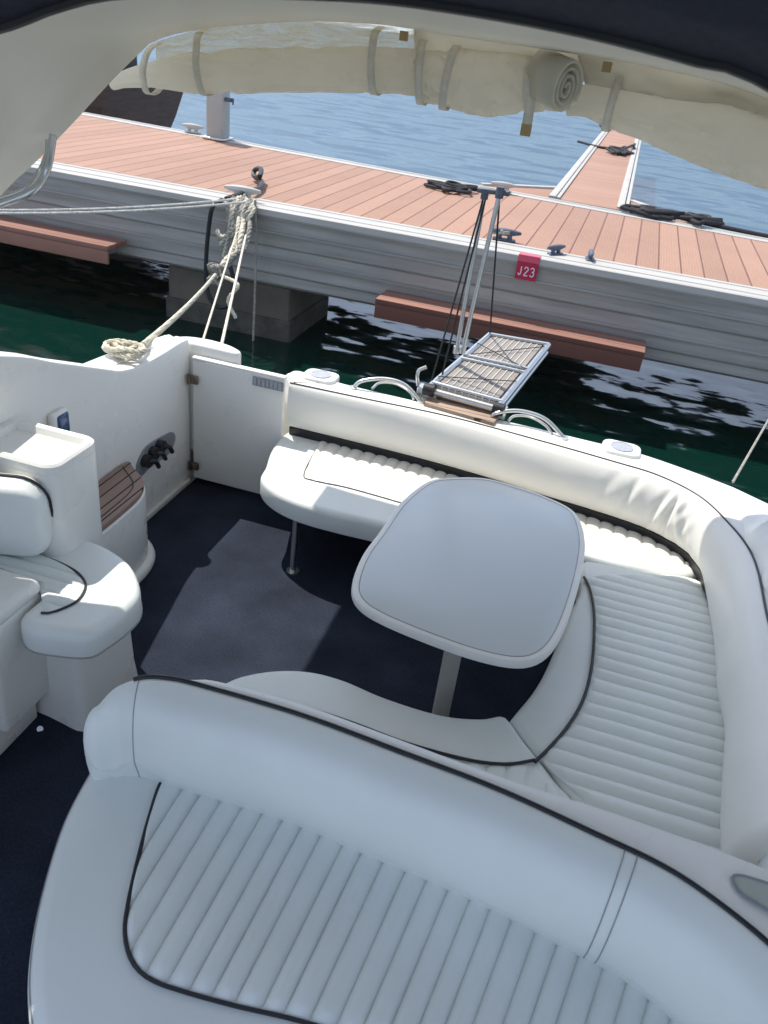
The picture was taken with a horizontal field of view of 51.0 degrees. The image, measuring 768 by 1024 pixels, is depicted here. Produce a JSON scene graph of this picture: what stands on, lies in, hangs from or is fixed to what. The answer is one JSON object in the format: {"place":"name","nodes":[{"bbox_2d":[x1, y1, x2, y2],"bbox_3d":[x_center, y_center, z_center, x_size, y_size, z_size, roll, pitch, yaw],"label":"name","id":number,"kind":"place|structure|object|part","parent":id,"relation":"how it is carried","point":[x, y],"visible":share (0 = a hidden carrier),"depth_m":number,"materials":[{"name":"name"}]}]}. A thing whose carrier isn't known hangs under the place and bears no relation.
{"place":"outdoors","nodes":[
{"label":"outdoors","id":0,"kind":"place"},
{"bbox_2d":[0,22,767,503],"bbox_3d":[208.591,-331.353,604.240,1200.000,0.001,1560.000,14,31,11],"label":"water","id":1,"kind":"structure","parent":0,"point":[76,310],"depth_m":10.22,"materials":[{"name":"blue liquid"}]},
{"bbox_2d":[84,56,182,127],"bbox_3d":[-8.783,-9.489,18.282,8.170,2.700,3.290,14,31,11],"label":"moored boat","id":2,"kind":"object","parent":1,"relation":"on","point":[141,106],"visible":0.04,"depth_m":17.34,"materials":[{"name":"black rubber"}]},
{"bbox_2d":[166,265,328,342],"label":"concrete pier","id":3,"kind":"structure","parent":1,"relation":"in","point":[283,314],"depth_m":9.57,"materials":[{"name":"grey concrete"}]},
{"bbox_2d":[0,112,767,383],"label":"pontoon","id":4,"kind":"object","parent":3,"relation":"on","point":[685,295],"visible":0.76,"depth_m":9.10,"materials":[{"name":"brown wood"}]},
{"bbox_2d":[0,215,126,263],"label":"step board","id":5,"kind":"object","parent":4,"relation":"attached to","point":[60,240],"visible":1,"depth_m":9.31,"materials":[{"name":"wood"}]},
{"bbox_2d":[101,193,252,359],"bbox_3d":[-1.522,-1.819,6.745,0.352,1.135,5.721,5,31,-5],"label":"stern line","id":6,"kind":"object","parent":4,"relation":"attached to","point":[123,348],"visible":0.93,"depth_m":6.56,"materials":[{"name":"fabric"}]},
{"bbox_2d":[203,232,236,338],"bbox_3d":[-1.380,-2.065,6.951,0.015,0.191,4.278,3,31,-8],"label":"thin line","id":7,"kind":"object","parent":6,"relation":"attached to","point":[211,313],"visible":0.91,"depth_m":6.36,"materials":[{"name":"fabric"}]},
{"bbox_2d":[252,200,256,340],"bbox_3d":[-1.466,-2.666,9.091,0.059,1.626,0.027,14,31,11],"label":"hanging rope end","id":8,"kind":"object","parent":6,"relation":"hanging from","point":[255,280],"visible":0.96,"depth_m":9.07,"materials":[{"name":"grey fabric"}]},
{"bbox_2d":[182,123,203,133],"bbox_3d":[-3.122,-6.263,13.143,0.365,0.137,0.117,11,31,6],"label":"mooring cleat","id":9,"kind":"object","parent":4,"relation":"on","point":[190,126],"visible":1,"depth_m":13.11,"materials":[{"name":"metal"}]},
{"bbox_2d":[201,91,233,141],"bbox_3d":[-2.601,-6.454,12.689,0.575,1.064,0.380,14,31,11],"label":"power pedestal","id":10,"kind":"object","parent":4,"relation":"on","point":[217,117],"visible":0.75,"depth_m":12.70,"materials":[{"name":"paint"}]},
{"bbox_2d":[204,198,234,309],"bbox_3d":[-1.799,-2.853,9.013,0.374,1.183,0.268,26,36,29],"label":"hose","id":11,"kind":"object","parent":4,"relation":"hanging from","point":[206,254],"visible":0.74,"depth_m":9.00,"materials":[{"name":"black rubber"}]},
{"bbox_2d":[216,195,256,256],"bbox_3d":[-1.616,-3.103,8.922,0.458,0.728,0.262,14,31,11],"label":"rope bundle","id":12,"kind":"object","parent":4,"relation":"hanging from","point":[246,210],"visible":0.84,"depth_m":8.75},
{"bbox_2d":[0,198,235,211],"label":"white line","id":13,"kind":"object","parent":12,"relation":"attached to","point":[132,207],"visible":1,"depth_m":8.30,"materials":[{"name":"fabric"}]},
{"bbox_2d":[0,201,245,214],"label":"white line","id":14,"kind":"object","parent":12,"relation":"attached to","point":[116,211],"visible":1,"depth_m":8.16,"materials":[{"name":"fabric"}]},
{"bbox_2d":[220,229,246,343],"bbox_3d":[-1.253,-1.981,6.834,0.021,0.207,4.506,2,31,-8],"label":"thin line","id":15,"kind":"object","parent":12,"relation":"attached to","point":[231,301],"visible":0.89,"depth_m":6.34,"materials":[{"name":"fabric"}]},
{"bbox_2d":[224,185,260,198],"bbox_3d":[-1.580,-3.562,8.992,0.422,0.158,0.135,11,31,6],"label":"mooring cleat","id":16,"kind":"object","parent":4,"relation":"on","point":[248,191],"visible":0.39,"depth_m":8.94,"materials":[{"name":"metal"}]},
{"bbox_2d":[224,166,264,201],"bbox_3d":[-1.569,-3.872,9.469,0.277,0.175,1.659,7,31,-1],"label":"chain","id":17,"kind":"object","parent":4,"relation":"on","point":[258,177],"visible":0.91,"depth_m":9.80,"materials":[{"name":"grey metal"}]},
{"bbox_2d":[424,179,477,193],"bbox_3d":[0.912,-4.521,11.188,0.745,0.097,0.655,14,31,11],"label":"mooring rope","id":18,"kind":"object","parent":4,"relation":"on","point":[451,186],"visible":1,"depth_m":11.12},
{"bbox_2d":[491,181,516,192],"bbox_3d":[1.706,-4.645,11.506,0.365,0.137,0.117,11,31,6],"label":"mooring cleat","id":19,"kind":"object","parent":4,"relation":"on","point":[507,185],"visible":0.56,"depth_m":11.47,"materials":[{"name":"metal"}]},
{"bbox_2d":[492,227,521,242],"bbox_3d":[1.313,-3.014,8.747,0.351,0.131,0.112,11,31,6],"label":"mooring cleat","id":20,"kind":"object","parent":4,"relation":"on","point":[509,237],"visible":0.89,"depth_m":8.72,"materials":[{"name":"grey metal"}]},
{"bbox_2d":[493,229,509,235],"bbox_3d":[1.287,-3.040,8.747,0.226,0.074,0.141,14,31,11],"label":"mooring rope","id":21,"kind":"object","parent":20,"relation":"attached to","point":[502,232],"visible":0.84,"depth_m":8.69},
{"bbox_2d":[374,290,645,371],"bbox_3d":[1.299,-1.932,8.485,2.820,0.205,0.430,14,31,11],"label":"step board","id":22,"kind":"object","parent":4,"relation":"attached to","point":[583,344],"visible":0.93,"depth_m":8.33,"materials":[{"name":"wood"}]},
{"bbox_2d":[514,252,540,281],"bbox_3d":[1.484,-2.528,8.314,0.220,0.247,0.111,14,31,11],"label":"number sign","id":23,"kind":"object","parent":4,"relation":"attached to","point":[525,270],"visible":1,"depth_m":8.27,"materials":[{"name":"red plastic"}]},
{"bbox_2d":[547,244,565,255],"bbox_3d":[1.803,-2.749,8.437,0.281,0.105,0.090,-19,40,-37],"label":"mooring cleat","id":24,"kind":"object","parent":4,"relation":"on","point":[557,248],"visible":1,"depth_m":8.41,"materials":[{"name":"grey metal"}]},
{"bbox_2d":[585,249,593,261],"bbox_3d":[2.156,-2.680,8.400,0.090,0.105,0.281,10,31,5],"label":"mooring cleat","id":25,"kind":"object","parent":4,"relation":"on","point":[590,257],"visible":1,"depth_m":8.35,"materials":[{"name":"grey metal"}]},
{"bbox_2d":[480,130,701,225],"bbox_3d":[5.528,-8.518,19.270,3.222,0.385,18.631,14,31,11],"label":"finger pontoon","id":26,"kind":"object","parent":4,"relation":"attached to","point":[596,177],"visible":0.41,"depth_m":13.79,"materials":[{"name":"wood"}]},
{"bbox_2d":[577,140,634,154],"bbox_3d":[5.095,-8.430,18.569,1.389,0.136,2.146,14,31,11],"label":"mooring rope","id":27,"kind":"object","parent":26,"relation":"on","point":[616,150],"visible":0.99,"depth_m":18.17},
{"bbox_2d":[658,208,677,219],"bbox_3d":[3.912,-4.120,11.116,0.365,0.137,0.117,11,31,6],"label":"mooring cleat","id":28,"kind":"object","parent":4,"relation":"on","point":[669,209],"visible":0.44,"depth_m":11.07,"materials":[{"name":"grey metal"}]},
{"bbox_2d":[620,204,767,237],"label":"mooring rope","id":29,"kind":"object","parent":4,"relation":"on","point":[652,212],"visible":1,"depth_m":10.99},
{"bbox_2d":[0,0,767,937],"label":"motor boat","id":30,"kind":"object","parent":1,"relation":"on","point":[168,418],"visible":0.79,"depth_m":2.75,"materials":[{"name":"white plastic"}]},
{"bbox_3d":[-0.861,-0.476,4.665,0.589,0.777,0.069,14,31,11],"label":"transom door","id":31,"kind":"part","parent":30,"relation":"part of","materials":[{"name":"white plastic"}]},
{"bbox_2d":[109,22,425,96],"bbox_3d":[-0.445,-1.590,2.845,1.219,0.328,0.161,14,31,11],"label":"rolled curtain","id":32,"kind":"object","parent":30,"relation":"hanging from","point":[355,58],"visible":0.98,"depth_m":2.79,"materials":[{"name":"beige fabric"}]},
{"bbox_2d":[156,22,415,59],"bbox_3d":[-0.355,-1.617,2.792,1.023,0.207,0.094,14,31,11],"label":"clear window","id":33,"kind":"structure","parent":32,"relation":"in","point":[324,34],"depth_m":2.76,"materials":[{"name":"beige plastic"}]},
{"bbox_2d":[0,478,575,1023],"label":"cockpit floor","id":34,"kind":"structure","parent":30,"relation":"on","point":[226,596],"depth_m":3.76,"materials":[{"name":"blue carpet"}]},
{"bbox_2d":[0,569,48,754],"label":"side locker","id":35,"kind":"object","parent":34,"relation":"on","point":[24,686],"visible":0.94,"depth_m":2.93,"materials":[{"name":"white plastic"}]},
{"bbox_2d":[0,419,102,555],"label":"storage box","id":36,"kind":"object","parent":34,"relation":"on","point":[59,465],"visible":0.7,"depth_m":3.12,"materials":[{"name":"white plastic"}]},
{"bbox_2d":[0,473,142,731],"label":"captain seat","id":37,"kind":"object","parent":34,"relation":"on","point":[80,621],"visible":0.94,"depth_m":3.01,"materials":[{"name":"white plastic"}]},
{"bbox_2d":[98,461,154,582],"bbox_3d":[-1.347,0.126,3.938,0.359,0.456,0.828,14,31,11],"label":"teak step","id":38,"kind":"object","parent":34,"relation":"on","point":[122,494],"visible":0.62,"depth_m":3.90,"materials":[{"name":"brown wood"}]},
{"bbox_2d":[28,674,767,1023],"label":"helm bench","id":39,"kind":"object","parent":34,"relation":"on","point":[222,856],"visible":1,"depth_m":2.04,"materials":[{"name":"white leather"}]},
{"bbox_2d":[351,477,584,716],"bbox_3d":[0.354,0.454,3.524,0.857,0.702,1.308,14,31,11],"label":"cockpit table","id":40,"kind":"object","parent":34,"relation":"on","point":[482,570],"visible":0.94,"depth_m":3.21,"materials":[{"name":"plastic"}]},
{"bbox_2d":[226,382,767,869],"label":"cockpit sofa","id":41,"kind":"object","parent":34,"relation":"on","point":[646,702],"visible":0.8,"depth_m":3.27,"materials":[{"name":"white leather"}]},
{"bbox_2d":[0,0,767,91],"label":"bimini top","id":42,"kind":"object","parent":30,"relation":"attached to","point":[729,37],"visible":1,"depth_m":1.15,"materials":[{"name":"black fabric"}]},
{"bbox_2d":[399,30,583,136],"bbox_3d":[0.391,-1.401,2.635,0.665,0.271,0.253,19,33,19],"label":"rolled curtain","id":43,"kind":"object","parent":42,"relation":"hanging from","point":[485,79],"visible":0.98,"depth_m":2.61,"materials":[{"name":"beige fabric"}]},
{"bbox_2d":[566,54,767,189],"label":"rolled curtain","id":44,"kind":"object","parent":42,"relation":"hanging from","point":[718,127],"visible":0.92,"depth_m":2.50,"materials":[{"name":"beige fabric"}]},
{"bbox_2d":[416,186,550,419],"bbox_3d":[0.640,-1.222,4.477,0.532,1.106,0.962,18,32,17],"label":"gangway","id":45,"kind":"object","parent":30,"relation":"on","point":[486,370],"visible":0.91,"depth_m":4.50,"materials":[{"name":"silver metal"}]},
{"bbox_2d":[697,483,767,593],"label":"draped cover","id":46,"kind":"object","parent":30,"relation":"on","point":[753,518],"visible":1,"depth_m":3.62,"materials":[{"name":"white fabric"}]},
{"bbox_2d":[732,419,767,482],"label":"thin line","id":47,"kind":"object","parent":30,"relation":"attached to","point":[747,456],"visible":1,"depth_m":4.41,"materials":[{"name":"white fabric"}]}
]}

